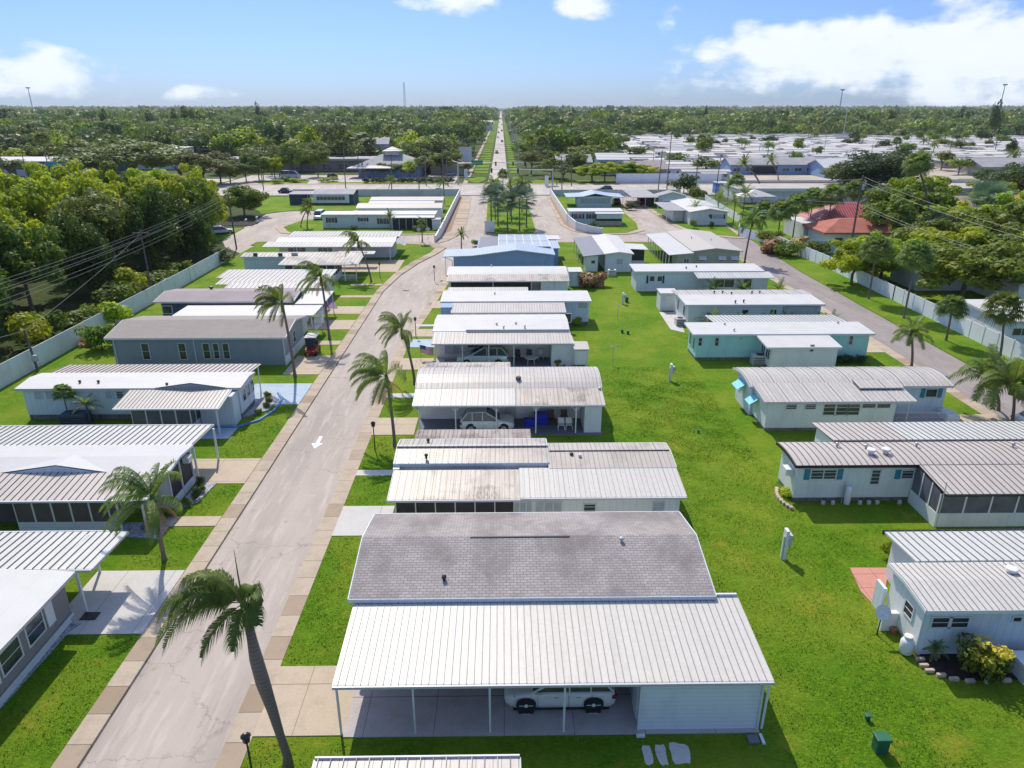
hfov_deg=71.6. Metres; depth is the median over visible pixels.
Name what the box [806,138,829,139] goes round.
mobile home
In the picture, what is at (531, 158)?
tree
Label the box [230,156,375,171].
long building
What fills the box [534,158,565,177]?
tree
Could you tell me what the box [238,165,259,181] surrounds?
tree
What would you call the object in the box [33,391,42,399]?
window
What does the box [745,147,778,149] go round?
mobile home
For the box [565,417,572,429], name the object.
chair
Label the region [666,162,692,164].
mobile home
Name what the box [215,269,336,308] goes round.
mobile home
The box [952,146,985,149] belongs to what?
mobile home
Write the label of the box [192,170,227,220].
tree
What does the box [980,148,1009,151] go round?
mobile home
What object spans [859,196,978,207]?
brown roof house
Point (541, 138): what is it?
tree
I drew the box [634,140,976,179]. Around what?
paved yard
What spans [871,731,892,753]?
utility box
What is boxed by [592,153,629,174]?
house
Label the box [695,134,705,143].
palm tree
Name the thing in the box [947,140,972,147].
tree
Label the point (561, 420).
chair
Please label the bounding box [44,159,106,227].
tree
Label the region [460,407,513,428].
parked car
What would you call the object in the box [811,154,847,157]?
mobile home
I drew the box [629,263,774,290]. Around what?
mobile home
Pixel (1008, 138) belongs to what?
tree
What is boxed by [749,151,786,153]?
mobile home
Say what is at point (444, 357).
bench
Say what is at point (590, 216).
window
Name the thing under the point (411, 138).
tree
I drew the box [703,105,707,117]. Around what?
tree
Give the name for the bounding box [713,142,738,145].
mobile home
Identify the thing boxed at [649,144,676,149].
mobile home
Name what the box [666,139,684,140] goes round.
mobile home
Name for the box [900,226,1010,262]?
tree
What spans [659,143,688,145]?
mobile home
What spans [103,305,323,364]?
mobile home
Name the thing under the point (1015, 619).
window
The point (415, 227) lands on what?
shrub
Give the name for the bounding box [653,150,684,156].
mobile home
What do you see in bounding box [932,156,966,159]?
mobile home
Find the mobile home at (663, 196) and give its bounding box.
[622,189,686,206]
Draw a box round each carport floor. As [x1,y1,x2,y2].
[343,687,758,737]
[418,418,601,434]
[434,357,570,366]
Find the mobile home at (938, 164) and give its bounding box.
[934,160,956,167]
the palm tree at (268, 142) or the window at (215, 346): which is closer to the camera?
the window at (215, 346)
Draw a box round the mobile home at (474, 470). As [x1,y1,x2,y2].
[387,429,686,512]
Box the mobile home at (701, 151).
[691,150,724,152]
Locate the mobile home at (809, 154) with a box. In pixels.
[803,153,829,155]
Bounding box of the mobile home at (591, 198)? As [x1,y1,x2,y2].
[564,190,624,206]
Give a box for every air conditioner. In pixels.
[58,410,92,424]
[608,269,615,275]
[674,317,685,325]
[749,353,764,364]
[1010,650,1023,684]
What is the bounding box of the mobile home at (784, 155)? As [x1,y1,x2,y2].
[767,154,807,156]
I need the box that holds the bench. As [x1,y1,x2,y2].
[442,356,456,360]
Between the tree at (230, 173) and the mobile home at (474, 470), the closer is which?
the mobile home at (474, 470)
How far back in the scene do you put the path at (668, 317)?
85.79 m
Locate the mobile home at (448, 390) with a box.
[412,362,605,432]
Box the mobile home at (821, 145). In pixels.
[807,145,836,146]
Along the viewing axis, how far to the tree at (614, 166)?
243.03 m
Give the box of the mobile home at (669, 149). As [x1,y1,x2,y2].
[653,149,686,151]
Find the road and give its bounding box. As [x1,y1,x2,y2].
[487,111,507,183]
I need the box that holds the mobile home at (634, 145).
[621,145,644,146]
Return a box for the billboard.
[459,147,471,162]
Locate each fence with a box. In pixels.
[0,246,229,388]
[293,189,377,195]
[377,189,458,195]
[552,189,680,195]
[616,173,721,182]
[705,194,778,241]
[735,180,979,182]
[779,236,1023,362]
[807,240,839,253]
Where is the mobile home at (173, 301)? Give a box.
[153,286,333,323]
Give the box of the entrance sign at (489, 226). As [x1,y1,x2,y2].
[484,221,494,231]
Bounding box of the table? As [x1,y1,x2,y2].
[525,355,537,364]
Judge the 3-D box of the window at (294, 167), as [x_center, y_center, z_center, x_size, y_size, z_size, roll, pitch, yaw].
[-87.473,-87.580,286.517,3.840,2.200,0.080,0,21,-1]
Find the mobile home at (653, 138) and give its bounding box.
[639,138,663,139]
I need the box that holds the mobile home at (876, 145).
[862,143,893,147]
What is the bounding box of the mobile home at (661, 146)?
[651,145,684,150]
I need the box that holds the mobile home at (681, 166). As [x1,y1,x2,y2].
[669,165,694,166]
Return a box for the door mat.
[79,612,100,619]
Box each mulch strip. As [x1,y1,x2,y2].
[443,197,461,233]
[550,198,574,229]
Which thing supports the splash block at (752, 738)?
on the lawn at (647, 342)
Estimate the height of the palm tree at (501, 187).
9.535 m
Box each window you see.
[0,635,24,678]
[16,170,27,175]
[23,610,46,648]
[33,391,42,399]
[44,391,53,399]
[104,391,113,398]
[115,391,123,398]
[140,343,151,359]
[162,306,172,313]
[177,343,187,359]
[201,343,211,358]
[212,343,220,358]
[221,343,230,358]
[241,387,246,402]
[245,383,250,397]
[249,378,254,393]
[288,248,305,251]
[290,164,299,169]
[292,329,296,343]
[306,164,315,169]
[316,196,344,199]
[318,248,332,251]
[322,164,331,169]
[328,218,334,222]
[338,164,347,169]
[379,218,386,223]
[444,345,459,353]
[467,345,478,347]
[513,501,532,511]
[535,501,561,511]
[563,313,571,322]
[573,214,582,218]
[578,303,587,308]
[580,198,609,203]
[583,503,595,511]
[588,214,594,218]
[616,259,622,263]
[649,276,654,281]
[651,501,664,510]
[657,276,662,281]
[697,337,702,345]
[712,214,723,218]
[714,279,734,287]
[714,337,719,345]
[742,309,748,314]
[743,279,751,287]
[760,344,765,354]
[765,348,770,359]
[770,309,776,314]
[782,168,789,171]
[785,404,797,409]
[794,168,801,171]
[804,404,816,409]
[809,469,837,479]
[822,404,836,415]
[834,404,848,415]
[846,404,860,415]
[848,336,853,344]
[861,404,876,408]
[869,469,881,484]
[876,404,890,408]
[900,470,913,478]
[902,598,914,621]
[924,388,938,397]
[929,616,952,628]
[947,616,971,628]
[1011,328,1023,335]
[1011,616,1023,622]
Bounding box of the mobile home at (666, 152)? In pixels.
[665,151,699,153]
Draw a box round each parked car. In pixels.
[210,225,234,233]
[280,170,300,177]
[313,209,324,219]
[327,173,337,177]
[445,171,456,175]
[457,345,508,361]
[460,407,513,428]
[504,687,616,713]
[612,198,620,203]
[638,198,646,204]
[1010,410,1023,420]
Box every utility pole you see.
[23,330,39,371]
[132,230,151,286]
[227,195,236,248]
[343,147,345,187]
[418,156,419,188]
[421,145,427,185]
[442,145,443,177]
[443,157,449,185]
[558,156,564,189]
[658,151,662,188]
[666,131,671,188]
[714,158,720,198]
[851,175,864,237]
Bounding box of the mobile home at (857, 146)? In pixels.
[843,145,871,146]
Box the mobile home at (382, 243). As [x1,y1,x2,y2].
[262,231,406,264]
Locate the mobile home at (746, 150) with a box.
[734,150,764,152]
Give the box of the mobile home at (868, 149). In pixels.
[854,149,886,150]
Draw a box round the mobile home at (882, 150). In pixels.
[866,150,893,152]
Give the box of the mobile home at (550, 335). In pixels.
[431,314,573,366]
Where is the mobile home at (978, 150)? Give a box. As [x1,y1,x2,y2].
[960,150,997,151]
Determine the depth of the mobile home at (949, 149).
384.50 m
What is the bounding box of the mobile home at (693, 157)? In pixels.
[666,156,697,161]
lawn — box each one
[0,244,434,767]
[208,227,243,243]
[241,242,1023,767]
[251,241,275,245]
[256,196,376,213]
[284,196,455,233]
[486,197,535,233]
[556,196,637,232]
[648,198,739,236]
[726,205,1019,383]
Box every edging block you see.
[636,733,644,737]
[759,733,765,744]
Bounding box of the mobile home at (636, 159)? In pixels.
[628,156,654,160]
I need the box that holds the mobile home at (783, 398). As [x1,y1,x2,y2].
[731,366,959,430]
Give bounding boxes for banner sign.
[464,169,467,178]
[545,176,548,186]
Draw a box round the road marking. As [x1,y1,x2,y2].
[311,436,322,447]
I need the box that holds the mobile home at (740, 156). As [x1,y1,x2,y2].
[726,156,760,157]
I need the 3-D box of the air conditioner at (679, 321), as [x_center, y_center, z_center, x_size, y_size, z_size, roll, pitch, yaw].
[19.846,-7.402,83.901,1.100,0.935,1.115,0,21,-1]
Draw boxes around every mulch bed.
[220,221,258,225]
[920,654,1017,680]
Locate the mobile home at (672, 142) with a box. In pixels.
[660,141,684,142]
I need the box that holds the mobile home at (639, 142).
[622,141,641,144]
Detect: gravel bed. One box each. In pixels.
[2,622,81,706]
[118,521,170,538]
[176,482,216,509]
[243,392,278,417]
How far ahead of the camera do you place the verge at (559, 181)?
247.51 m
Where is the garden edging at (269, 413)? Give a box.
[212,392,282,427]
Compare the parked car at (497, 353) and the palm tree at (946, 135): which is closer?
the parked car at (497, 353)
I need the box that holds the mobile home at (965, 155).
[955,154,986,156]
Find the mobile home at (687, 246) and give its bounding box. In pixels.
[645,229,742,263]
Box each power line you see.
[0,204,214,292]
[0,207,223,305]
[0,208,216,300]
[1,210,195,283]
[2,201,219,288]
[2,204,203,279]
[7,146,467,152]
[16,151,454,156]
[27,235,139,328]
[30,142,464,148]
[46,148,464,153]
[62,144,462,149]
[468,146,791,152]
[471,142,781,148]
[473,148,770,154]
[475,144,763,149]
[475,151,785,157]
[859,203,1023,262]
[865,177,1023,231]
[866,183,1022,237]
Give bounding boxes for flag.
[420,345,433,359]
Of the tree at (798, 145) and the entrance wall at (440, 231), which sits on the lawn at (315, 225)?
the entrance wall at (440, 231)
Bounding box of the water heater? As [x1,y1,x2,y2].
[841,481,852,504]
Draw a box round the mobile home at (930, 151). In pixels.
[921,150,959,152]
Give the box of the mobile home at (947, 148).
[930,147,965,148]
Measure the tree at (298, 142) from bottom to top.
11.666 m
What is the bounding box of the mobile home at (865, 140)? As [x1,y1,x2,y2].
[853,140,880,143]
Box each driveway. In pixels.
[67,570,184,634]
[160,516,221,526]
[192,458,260,483]
[253,666,353,736]
[254,383,312,404]
[282,355,331,374]
[304,341,341,344]
[307,320,355,329]
[319,306,364,313]
[332,506,394,535]
[340,295,372,297]
[342,260,403,271]
[350,284,381,285]
[356,470,392,475]
[372,418,417,434]
[387,393,413,397]
[398,358,433,369]
[409,339,434,347]
[412,329,432,336]
[416,324,433,326]
[431,301,441,307]
[440,275,446,280]
[867,342,884,352]
[959,414,991,421]
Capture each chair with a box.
[515,349,520,360]
[526,349,531,355]
[538,349,543,359]
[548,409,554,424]
[557,417,564,429]
[560,409,567,419]
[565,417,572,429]
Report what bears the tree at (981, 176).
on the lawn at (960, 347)
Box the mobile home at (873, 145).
[844,144,874,147]
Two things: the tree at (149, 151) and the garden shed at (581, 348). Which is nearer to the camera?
the garden shed at (581, 348)
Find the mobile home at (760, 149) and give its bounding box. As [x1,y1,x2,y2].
[743,149,775,150]
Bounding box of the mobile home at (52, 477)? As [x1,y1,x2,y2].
[0,424,219,530]
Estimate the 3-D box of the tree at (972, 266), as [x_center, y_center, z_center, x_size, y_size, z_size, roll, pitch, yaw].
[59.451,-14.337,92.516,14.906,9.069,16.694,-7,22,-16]
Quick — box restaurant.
[346,146,424,176]
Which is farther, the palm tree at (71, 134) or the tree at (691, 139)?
the tree at (691, 139)
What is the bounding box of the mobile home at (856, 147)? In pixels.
[841,147,873,148]
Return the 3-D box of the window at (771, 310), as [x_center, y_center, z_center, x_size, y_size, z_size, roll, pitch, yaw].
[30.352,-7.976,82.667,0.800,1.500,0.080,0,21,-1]
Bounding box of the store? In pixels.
[1,157,127,176]
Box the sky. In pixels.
[0,0,1023,107]
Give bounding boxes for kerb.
[484,198,537,234]
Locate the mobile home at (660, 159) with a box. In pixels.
[647,158,686,161]
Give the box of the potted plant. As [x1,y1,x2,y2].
[554,359,561,366]
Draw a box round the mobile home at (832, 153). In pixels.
[806,152,839,154]
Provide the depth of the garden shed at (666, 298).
89.71 m
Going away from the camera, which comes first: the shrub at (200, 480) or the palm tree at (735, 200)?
the shrub at (200, 480)
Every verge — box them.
[255,180,309,183]
[327,182,438,182]
[465,177,485,182]
[476,165,488,167]
[529,180,615,183]
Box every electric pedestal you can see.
[622,292,625,303]
[669,363,675,381]
[780,528,793,559]
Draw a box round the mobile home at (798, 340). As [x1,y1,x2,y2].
[684,314,875,366]
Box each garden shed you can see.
[431,218,440,229]
[567,267,582,286]
[573,341,589,366]
[656,288,675,310]
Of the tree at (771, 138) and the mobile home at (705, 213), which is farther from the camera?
the tree at (771, 138)
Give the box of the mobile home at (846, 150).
[825,149,853,151]
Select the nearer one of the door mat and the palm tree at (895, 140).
the door mat
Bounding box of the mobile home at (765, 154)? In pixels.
[736,153,770,156]
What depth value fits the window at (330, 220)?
151.04 m
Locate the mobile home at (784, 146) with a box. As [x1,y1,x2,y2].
[774,145,803,146]
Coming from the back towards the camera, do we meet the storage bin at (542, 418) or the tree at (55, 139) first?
the tree at (55, 139)
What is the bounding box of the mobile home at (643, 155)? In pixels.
[628,155,657,156]
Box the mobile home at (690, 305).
[671,289,825,321]
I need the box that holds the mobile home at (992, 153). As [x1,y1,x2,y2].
[965,152,1004,155]
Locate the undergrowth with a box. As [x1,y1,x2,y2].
[0,196,271,363]
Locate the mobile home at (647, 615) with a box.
[332,511,774,733]
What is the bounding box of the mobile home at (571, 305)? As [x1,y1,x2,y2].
[440,291,591,324]
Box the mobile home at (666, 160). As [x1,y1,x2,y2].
[642,160,683,161]
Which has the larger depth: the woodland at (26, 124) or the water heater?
the woodland at (26, 124)
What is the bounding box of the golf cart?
[304,333,320,355]
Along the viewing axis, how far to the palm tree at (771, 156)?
249.17 m
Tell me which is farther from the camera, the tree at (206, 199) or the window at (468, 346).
the tree at (206, 199)
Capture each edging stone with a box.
[915,657,924,661]
[918,663,928,667]
[924,668,934,672]
[936,672,946,677]
[948,676,959,681]
[964,678,975,682]
[1001,678,1011,682]
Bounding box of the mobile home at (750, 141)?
[747,140,764,143]
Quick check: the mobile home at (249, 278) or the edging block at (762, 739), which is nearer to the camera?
the edging block at (762, 739)
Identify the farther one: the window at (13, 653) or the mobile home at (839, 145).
the mobile home at (839, 145)
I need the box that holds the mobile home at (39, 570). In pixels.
[0,530,128,707]
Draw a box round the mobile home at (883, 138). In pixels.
[872,138,893,139]
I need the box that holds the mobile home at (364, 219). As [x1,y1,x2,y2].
[320,211,437,228]
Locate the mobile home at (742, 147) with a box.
[717,146,749,149]
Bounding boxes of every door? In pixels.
[434,221,437,229]
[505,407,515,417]
[572,273,577,285]
[576,351,585,366]
[664,296,672,310]
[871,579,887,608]
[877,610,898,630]
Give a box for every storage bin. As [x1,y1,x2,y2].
[523,417,534,426]
[534,411,547,424]
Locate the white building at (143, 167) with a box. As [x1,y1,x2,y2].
[121,146,193,168]
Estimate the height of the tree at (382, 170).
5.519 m
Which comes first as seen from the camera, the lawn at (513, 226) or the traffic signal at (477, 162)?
the lawn at (513, 226)
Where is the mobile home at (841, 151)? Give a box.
[811,150,845,152]
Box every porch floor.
[512,357,551,366]
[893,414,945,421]
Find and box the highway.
[215,184,722,195]
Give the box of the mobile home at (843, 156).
[834,156,862,157]
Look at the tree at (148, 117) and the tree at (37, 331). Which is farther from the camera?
the tree at (148, 117)
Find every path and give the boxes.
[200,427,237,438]
[215,183,839,184]
[463,121,494,183]
[659,312,684,332]
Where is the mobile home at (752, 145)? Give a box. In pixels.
[738,145,765,146]
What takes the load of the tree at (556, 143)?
on the ground at (538, 174)
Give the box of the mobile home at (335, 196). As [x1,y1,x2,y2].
[287,189,358,204]
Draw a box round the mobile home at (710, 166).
[688,160,720,168]
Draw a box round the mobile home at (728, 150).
[713,149,741,151]
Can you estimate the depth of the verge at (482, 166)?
310.46 m
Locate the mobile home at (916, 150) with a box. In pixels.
[890,148,921,151]
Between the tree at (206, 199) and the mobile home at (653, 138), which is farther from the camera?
the mobile home at (653, 138)
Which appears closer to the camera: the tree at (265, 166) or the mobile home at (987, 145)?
the tree at (265, 166)
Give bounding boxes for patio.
[321,298,337,308]
[850,568,886,601]
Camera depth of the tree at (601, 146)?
312.13 m
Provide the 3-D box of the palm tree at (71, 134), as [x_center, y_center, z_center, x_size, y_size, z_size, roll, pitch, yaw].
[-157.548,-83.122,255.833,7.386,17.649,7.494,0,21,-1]
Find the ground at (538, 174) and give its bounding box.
[21,108,862,205]
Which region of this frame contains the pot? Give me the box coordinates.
[890,626,897,633]
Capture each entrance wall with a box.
[434,189,460,241]
[550,189,602,233]
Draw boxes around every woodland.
[0,104,1023,115]
[0,105,1023,156]
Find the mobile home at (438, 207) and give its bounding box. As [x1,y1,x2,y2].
[356,203,443,219]
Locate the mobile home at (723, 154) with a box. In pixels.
[715,152,742,157]
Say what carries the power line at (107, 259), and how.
attached to the utility pole at (232, 223)
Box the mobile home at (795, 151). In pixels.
[773,150,807,153]
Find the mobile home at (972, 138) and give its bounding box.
[961,138,986,139]
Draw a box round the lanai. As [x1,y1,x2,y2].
[889,262,971,290]
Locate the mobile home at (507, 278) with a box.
[447,265,569,290]
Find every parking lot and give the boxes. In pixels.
[206,179,234,183]
[222,175,456,183]
[721,176,918,181]
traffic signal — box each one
[457,160,526,183]
[491,168,552,189]
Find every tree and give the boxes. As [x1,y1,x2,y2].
[0,137,22,150]
[0,142,7,154]
[0,147,38,156]
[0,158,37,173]
[0,170,73,235]
[0,191,43,243]
[0,220,67,311]
[0,266,15,331]
[1,185,28,224]
[3,311,53,344]
[12,160,60,193]
[19,144,61,156]
[26,137,57,154]
[32,132,51,174]
[43,208,116,293]
[44,132,76,154]
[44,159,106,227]
[44,187,129,280]
[45,169,130,263]
[47,153,99,168]
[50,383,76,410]
[52,139,190,168]
[54,166,100,181]
[55,138,95,155]
[59,123,68,132]
[60,129,83,166]
[71,393,103,423]
[80,143,97,151]
[84,140,122,151]
[92,160,131,186]
[93,169,155,251]
[97,459,182,561]
[99,109,105,120]
[102,133,140,145]
[106,182,184,268]
[118,177,190,255]
[126,167,170,181]
[131,142,165,169]
[143,129,176,145]
[144,110,153,121]
[145,149,212,174]
[153,551,293,767]
[159,173,210,209]
[159,187,203,260]
[170,107,177,118]
[170,163,215,185]
[179,106,187,117]
[179,176,219,227]
[180,133,211,154]
[185,158,228,177]
[186,209,215,260]
[188,108,196,118]
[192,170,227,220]
[206,150,235,161]
[206,161,234,183]
[207,133,235,154]
[211,127,265,155]
[214,160,246,182]
[222,184,268,216]
[233,142,277,156]
[238,149,263,163]
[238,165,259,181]
[239,141,271,150]
[244,130,258,140]
[246,123,258,131]
[246,154,270,180]
[253,101,260,114]
[253,283,296,376]
[259,135,275,174]
[261,154,283,178]
[264,146,280,176]
[275,138,287,145]
[275,143,305,170]
[277,138,299,147]
[289,143,310,171]
[292,140,314,144]
[293,125,322,145]
[293,260,340,339]
[298,204,310,226]
[302,198,313,227]
[303,146,331,176]
[306,140,332,154]
[326,139,355,156]
[331,130,381,155]
[339,230,371,281]
[345,133,353,139]
[346,350,406,446]
[349,140,365,171]
[360,147,384,155]
[370,111,376,120]
[374,309,415,384]
[376,163,395,171]
[380,208,396,230]
[383,129,397,137]
[386,174,394,186]
[387,163,402,169]
[390,138,401,152]
[393,138,432,158]
[394,129,420,151]
[399,159,420,176]
[403,142,432,157]
[413,155,438,169]
[415,133,464,152]
[415,217,427,241]
[424,139,441,153]
[428,151,453,175]
[436,178,448,202]
[438,148,463,159]
[447,131,458,141]
[453,226,468,248]
[454,161,473,171]
[456,143,476,156]
[468,125,480,155]
[478,185,502,220]
[484,175,502,207]
[484,178,497,218]
[487,182,507,226]
[493,191,519,230]
[497,169,508,203]
[502,179,515,215]
[505,184,534,230]
[511,140,530,152]
[512,174,532,211]
[514,151,546,174]
[516,186,538,227]
[523,124,568,152]
[534,147,552,164]
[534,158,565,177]
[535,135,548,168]
[540,159,556,184]
[541,126,574,153]
[546,151,563,158]
[548,164,576,180]
[564,152,588,171]
[566,145,601,160]
[568,131,600,146]
[573,164,609,181]
[577,144,606,163]
[583,127,614,150]
[589,162,623,181]
[593,148,625,153]
[600,130,620,142]
[615,161,651,173]
[620,135,630,142]
[624,146,652,153]
[634,130,647,135]
[638,165,659,173]
[664,152,689,160]
[673,133,681,137]
[683,136,696,142]
[689,156,718,168]
[689,200,702,206]
[694,307,726,321]
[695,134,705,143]
[695,137,715,150]
[702,276,725,289]
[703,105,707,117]
[704,131,713,139]
[706,184,730,206]
[720,173,740,205]
[722,191,748,224]
[728,173,753,206]
[732,153,759,183]
[734,137,743,143]
[734,280,753,289]
[735,183,755,217]
[737,206,768,262]
[740,138,749,147]
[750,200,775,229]
[758,135,778,140]
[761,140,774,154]
[761,152,778,179]
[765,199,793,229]
[767,276,790,289]
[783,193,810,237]
[789,150,804,156]
[793,139,805,148]
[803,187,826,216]
[806,125,811,135]
[811,146,824,154]
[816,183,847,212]
[818,237,892,284]
[819,163,856,182]
[821,108,830,127]
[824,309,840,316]
[828,150,926,186]
[841,138,854,143]
[842,179,867,201]
[848,130,865,138]
[852,137,860,141]
[852,150,927,182]
[852,229,927,278]
[856,235,894,298]
[858,198,917,231]
[862,178,952,214]
[877,139,892,145]
[883,145,911,154]
[887,107,897,120]
[887,175,963,207]
[887,218,967,242]
[891,315,933,365]
[892,136,902,145]
[894,240,936,317]
[898,130,909,135]
[898,240,1023,298]
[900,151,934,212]
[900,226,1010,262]
[901,142,917,149]
[902,134,911,139]
[903,210,960,233]
[906,126,913,133]
[906,205,947,220]
[912,129,922,137]
[918,147,931,149]
[919,136,928,144]
[921,206,1023,234]
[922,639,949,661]
[925,129,934,143]
[928,133,943,138]
[928,150,956,169]
[929,141,939,151]
[930,200,1004,214]
[932,139,952,143]
[934,294,969,340]
[942,131,949,138]
[943,158,974,173]
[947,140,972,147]
[948,231,1023,257]
[948,343,1023,410]
[949,133,963,139]
[951,201,1023,236]
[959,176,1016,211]
[960,131,971,141]
[965,180,1019,206]
[971,162,1023,184]
[975,129,991,139]
[975,350,1023,420]
[976,290,1023,355]
[982,190,1023,219]
[983,169,1023,191]
[984,139,993,143]
[984,232,1023,270]
[987,99,1004,132]
[991,110,1004,133]
[992,134,1003,149]
[1001,136,1011,140]
[1005,138,1019,150]
[1006,147,1022,157]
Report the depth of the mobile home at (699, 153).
346.70 m
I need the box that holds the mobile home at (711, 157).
[685,155,716,159]
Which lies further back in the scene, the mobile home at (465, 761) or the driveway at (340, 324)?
the driveway at (340, 324)
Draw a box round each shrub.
[15,310,73,330]
[61,303,101,324]
[73,322,114,348]
[76,338,91,347]
[91,280,140,304]
[96,300,133,325]
[112,267,146,289]
[141,269,178,285]
[155,260,192,272]
[164,510,177,516]
[181,498,192,504]
[191,488,200,499]
[195,476,204,486]
[196,484,205,491]
[205,247,234,261]
[263,391,271,396]
[263,402,269,407]
[265,396,272,401]
[271,179,283,183]
[289,178,301,181]
[316,178,329,182]
[327,176,338,180]
[368,177,376,182]
[400,177,408,182]
[412,224,425,229]
[427,177,434,182]
[572,317,582,323]
[578,271,608,288]
[588,221,598,226]
[624,202,639,208]
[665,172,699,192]
[687,187,707,197]
[689,220,696,226]
[708,221,714,227]
[755,230,783,239]
[760,237,788,254]
[773,239,805,255]
[780,486,792,496]
[789,235,809,244]
[803,239,831,251]
[836,355,847,362]
[841,354,858,362]
[855,354,867,362]
[879,538,891,555]
[955,632,1015,684]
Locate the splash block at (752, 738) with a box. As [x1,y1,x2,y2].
[746,734,759,743]
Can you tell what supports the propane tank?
on the lawn at (647, 342)
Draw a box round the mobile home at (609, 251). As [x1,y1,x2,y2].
[573,234,647,271]
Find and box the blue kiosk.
[712,181,727,192]
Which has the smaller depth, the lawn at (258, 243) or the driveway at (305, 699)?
the driveway at (305, 699)
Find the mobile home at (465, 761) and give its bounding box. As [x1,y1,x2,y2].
[312,754,520,767]
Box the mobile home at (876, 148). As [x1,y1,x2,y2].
[859,148,891,149]
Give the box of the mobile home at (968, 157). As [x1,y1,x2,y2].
[965,156,1012,159]
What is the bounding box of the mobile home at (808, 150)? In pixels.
[781,149,811,151]
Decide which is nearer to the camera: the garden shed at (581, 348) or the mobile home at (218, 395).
the mobile home at (218, 395)
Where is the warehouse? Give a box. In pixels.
[723,183,975,202]
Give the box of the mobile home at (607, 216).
[567,208,623,225]
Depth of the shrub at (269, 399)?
61.90 m
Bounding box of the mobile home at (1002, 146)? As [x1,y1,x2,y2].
[989,146,1023,147]
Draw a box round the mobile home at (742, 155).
[726,155,762,156]
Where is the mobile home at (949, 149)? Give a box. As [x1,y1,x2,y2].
[932,149,964,151]
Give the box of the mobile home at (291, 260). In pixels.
[241,251,366,280]
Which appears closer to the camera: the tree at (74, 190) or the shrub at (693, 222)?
the tree at (74, 190)
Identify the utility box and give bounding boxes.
[864,712,871,720]
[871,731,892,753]
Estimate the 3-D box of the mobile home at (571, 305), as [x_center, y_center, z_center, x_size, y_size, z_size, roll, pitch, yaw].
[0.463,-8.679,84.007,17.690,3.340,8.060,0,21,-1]
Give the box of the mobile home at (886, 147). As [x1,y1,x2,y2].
[877,146,899,147]
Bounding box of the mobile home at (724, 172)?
[679,169,731,179]
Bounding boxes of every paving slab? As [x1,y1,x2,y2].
[642,745,653,765]
[655,744,668,765]
[669,742,690,763]
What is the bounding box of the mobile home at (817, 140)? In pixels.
[805,140,826,143]
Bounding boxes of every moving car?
[278,188,292,192]
[596,185,612,189]
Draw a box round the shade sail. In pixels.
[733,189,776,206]
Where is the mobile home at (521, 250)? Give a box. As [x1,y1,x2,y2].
[443,234,559,273]
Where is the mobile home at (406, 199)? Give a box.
[368,197,444,209]
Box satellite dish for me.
[875,605,890,634]
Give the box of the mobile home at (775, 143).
[755,142,782,144]
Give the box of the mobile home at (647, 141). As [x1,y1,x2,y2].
[638,140,663,144]
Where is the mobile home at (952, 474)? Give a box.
[776,421,1023,528]
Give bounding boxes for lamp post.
[240,732,252,767]
[371,421,375,449]
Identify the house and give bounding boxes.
[366,137,391,155]
[431,159,467,174]
[481,120,492,130]
[554,154,592,170]
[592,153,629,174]
[621,161,667,173]
[783,202,898,240]
[807,159,857,177]
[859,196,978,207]
[956,158,1023,175]
[963,299,1023,343]
[971,279,1023,298]
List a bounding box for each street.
[79,196,729,767]
[633,233,1019,420]
[686,195,1023,411]
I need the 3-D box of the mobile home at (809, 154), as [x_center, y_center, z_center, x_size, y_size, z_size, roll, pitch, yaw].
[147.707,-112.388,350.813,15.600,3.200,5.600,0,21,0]
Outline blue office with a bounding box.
[720,157,825,174]
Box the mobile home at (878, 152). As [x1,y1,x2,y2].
[847,151,882,153]
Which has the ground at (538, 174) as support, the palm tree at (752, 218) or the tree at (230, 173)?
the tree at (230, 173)
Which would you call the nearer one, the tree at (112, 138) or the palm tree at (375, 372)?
the palm tree at (375, 372)
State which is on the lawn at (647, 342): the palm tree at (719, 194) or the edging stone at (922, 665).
the edging stone at (922, 665)
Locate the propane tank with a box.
[898,633,914,655]
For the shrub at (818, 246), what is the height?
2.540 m
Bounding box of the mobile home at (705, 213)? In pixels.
[654,198,729,224]
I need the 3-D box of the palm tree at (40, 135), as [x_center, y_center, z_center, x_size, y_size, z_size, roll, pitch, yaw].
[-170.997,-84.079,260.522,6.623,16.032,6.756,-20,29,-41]
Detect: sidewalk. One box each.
[51,242,445,767]
[215,241,1006,767]
[275,210,435,234]
[438,197,471,242]
[546,196,644,234]
[629,196,745,238]
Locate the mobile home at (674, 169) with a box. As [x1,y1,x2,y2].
[666,167,710,172]
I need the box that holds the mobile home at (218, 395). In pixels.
[14,363,261,433]
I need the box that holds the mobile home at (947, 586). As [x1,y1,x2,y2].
[871,529,1023,654]
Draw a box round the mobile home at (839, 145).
[813,144,842,147]
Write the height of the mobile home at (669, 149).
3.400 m
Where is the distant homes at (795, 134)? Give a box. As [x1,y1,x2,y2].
[620,130,1023,139]
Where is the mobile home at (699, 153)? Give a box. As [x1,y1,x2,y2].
[681,153,714,154]
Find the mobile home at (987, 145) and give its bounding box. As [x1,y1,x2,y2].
[975,144,992,147]
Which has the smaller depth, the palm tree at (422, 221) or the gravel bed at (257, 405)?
the gravel bed at (257, 405)

